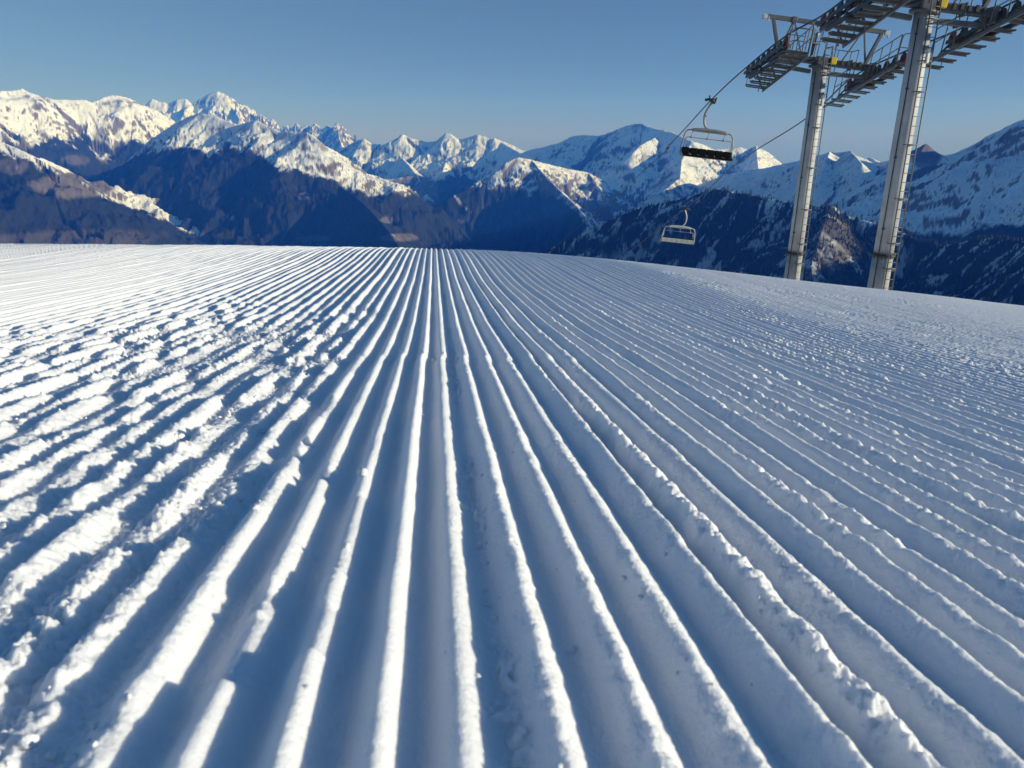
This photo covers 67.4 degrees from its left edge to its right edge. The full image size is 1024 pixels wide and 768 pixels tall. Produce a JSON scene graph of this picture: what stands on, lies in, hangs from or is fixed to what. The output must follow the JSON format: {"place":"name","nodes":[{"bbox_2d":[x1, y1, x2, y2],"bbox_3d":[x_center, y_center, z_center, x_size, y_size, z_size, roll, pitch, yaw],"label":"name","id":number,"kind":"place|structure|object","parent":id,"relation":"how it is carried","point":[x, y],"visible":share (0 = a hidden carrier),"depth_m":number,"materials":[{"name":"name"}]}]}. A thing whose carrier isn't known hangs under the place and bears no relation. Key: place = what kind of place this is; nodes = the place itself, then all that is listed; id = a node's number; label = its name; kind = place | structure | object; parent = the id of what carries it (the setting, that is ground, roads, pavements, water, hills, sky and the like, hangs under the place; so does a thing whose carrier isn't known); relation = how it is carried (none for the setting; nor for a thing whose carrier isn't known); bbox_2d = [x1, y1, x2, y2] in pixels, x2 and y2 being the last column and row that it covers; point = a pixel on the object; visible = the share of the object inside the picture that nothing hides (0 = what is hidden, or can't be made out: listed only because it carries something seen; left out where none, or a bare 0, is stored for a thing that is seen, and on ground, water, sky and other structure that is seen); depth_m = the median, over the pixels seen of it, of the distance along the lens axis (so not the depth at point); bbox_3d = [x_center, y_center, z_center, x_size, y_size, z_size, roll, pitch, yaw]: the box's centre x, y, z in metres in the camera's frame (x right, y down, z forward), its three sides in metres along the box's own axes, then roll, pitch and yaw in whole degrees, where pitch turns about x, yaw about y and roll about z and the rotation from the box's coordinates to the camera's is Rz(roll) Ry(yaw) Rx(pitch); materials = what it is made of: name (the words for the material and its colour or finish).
{"place":"outdoors","nodes":[
{"label":"outdoors","id":0,"kind":"place"},
{"bbox_2d":[0,88,175,178],"bbox_3d":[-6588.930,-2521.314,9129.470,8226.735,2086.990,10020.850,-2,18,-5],"label":"mountain","id":1,"kind":"structure","parent":0,"point":[84,139],"depth_m":9381.00,"materials":[{"name":"white snow"}]},
{"bbox_2d":[0,141,210,244],"bbox_3d":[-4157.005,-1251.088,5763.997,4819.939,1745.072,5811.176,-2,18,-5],"label":"mountain","id":2,"kind":"structure","parent":0,"point":[43,201],"depth_m":5558.97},
{"bbox_2d":[145,91,357,150],"bbox_3d":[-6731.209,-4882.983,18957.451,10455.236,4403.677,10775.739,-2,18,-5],"label":"mountain","id":3,"kind":"structure","parent":0,"point":[336,137],"depth_m":18456.66,"materials":[{"name":"white snow"}]},
{"bbox_2d":[85,113,495,249],"bbox_3d":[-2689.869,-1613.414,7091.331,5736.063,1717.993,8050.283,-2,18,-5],"label":"mountain","id":4,"kind":"structure","parent":0,"point":[214,180],"depth_m":6723.60,"materials":[{"name":"stone"}]},
{"bbox_2d":[337,133,525,208],"bbox_3d":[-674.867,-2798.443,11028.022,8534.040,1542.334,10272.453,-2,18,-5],"label":"mountain","id":5,"kind":"structure","parent":0,"point":[440,171],"depth_m":12326.67,"materials":[{"name":"white snow"}]},
{"bbox_2d":[0,243,1023,767],"bbox_3d":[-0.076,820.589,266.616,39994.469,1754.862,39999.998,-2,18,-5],"label":"ground","id":6,"kind":"structure","parent":0,"point":[780,489],"depth_m":0.79,"materials":[{"name":"white snow"}]},
{"bbox_2d":[0,252,1023,767],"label":"snow crumbs","id":7,"kind":"object","parent":6,"relation":"on","point":[28,740],"visible":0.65,"depth_m":0.58,"materials":[{"name":"white snow"}]},
{"bbox_2d":[743,13,909,279],"bbox_3d":[12.479,-9.161,32.370,5.177,11.685,6.450,1,18,1],"label":"lift pylon","id":8,"kind":"object","parent":6,"relation":"on","point":[777,54],"visible":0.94,"depth_m":31.30,"materials":[{"name":"metal"}]},
{"bbox_2d":[817,0,1023,289],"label":"lift pylon","id":9,"kind":"object","parent":6,"relation":"on","point":[989,23],"visible":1,"depth_m":24.47,"materials":[{"name":"metal"}]},
{"bbox_2d":[547,0,843,253],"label":"haul rope","id":10,"kind":"object","parent":9,"relation":"attached to","point":[782,38],"visible":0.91,"depth_m":36.79,"materials":[{"name":"metal"}]},
{"bbox_2d":[680,95,733,161],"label":"lift chair","id":11,"kind":"object","parent":10,"relation":"hanging from","point":[706,154],"visible":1,"depth_m":40.77,"materials":[{"name":"metal"}]},
{"bbox_2d":[620,0,1018,258],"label":"haul rope","id":12,"kind":"object","parent":9,"relation":"attached to","point":[1014,1],"visible":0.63,"depth_m":39.90,"materials":[{"name":"metal"}]},
{"bbox_2d":[660,206,694,244],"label":"lift chair","id":13,"kind":"object","parent":12,"relation":"hanging from","point":[677,240],"visible":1,"depth_m":69.16,"materials":[{"name":"metal"}]},
{"bbox_2d":[0,0,1023,163],"label":"sky","id":14,"kind":"structure","parent":0,"point":[526,75],"materials":[{"name":"blue"}]},
{"bbox_2d":[436,157,635,252],"bbox_3d":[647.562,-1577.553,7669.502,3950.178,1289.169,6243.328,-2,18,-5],"label":"mountain","id":15,"kind":"structure","parent":0,"point":[518,204],"depth_m":7655.34,"materials":[{"name":"stone"}]},
{"bbox_2d":[511,123,780,222],"bbox_3d":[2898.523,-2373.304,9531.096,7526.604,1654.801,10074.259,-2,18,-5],"label":"mountain","id":16,"kind":"structure","parent":0,"point":[617,160],"depth_m":9012.78,"materials":[{"name":"white snow"}]},
{"bbox_2d":[541,189,1023,304],"bbox_3d":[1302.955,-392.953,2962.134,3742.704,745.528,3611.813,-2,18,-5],"label":"mountain","id":17,"kind":"structure","parent":0,"point":[832,264],"depth_m":2526.50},
{"bbox_2d":[539,185,1023,305],"bbox_3d":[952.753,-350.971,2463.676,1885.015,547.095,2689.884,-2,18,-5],"label":"forest","id":18,"kind":"object","parent":17,"relation":"on","point":[772,260],"visible":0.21,"depth_m":2353.70,"materials":[{"name":"green plant"}]},
{"bbox_2d":[697,120,1023,244],"bbox_3d":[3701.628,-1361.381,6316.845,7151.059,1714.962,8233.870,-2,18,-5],"label":"mountain","id":19,"kind":"structure","parent":0,"point":[973,191],"depth_m":4017.85,"materials":[{"name":"white snow"}]}
]}

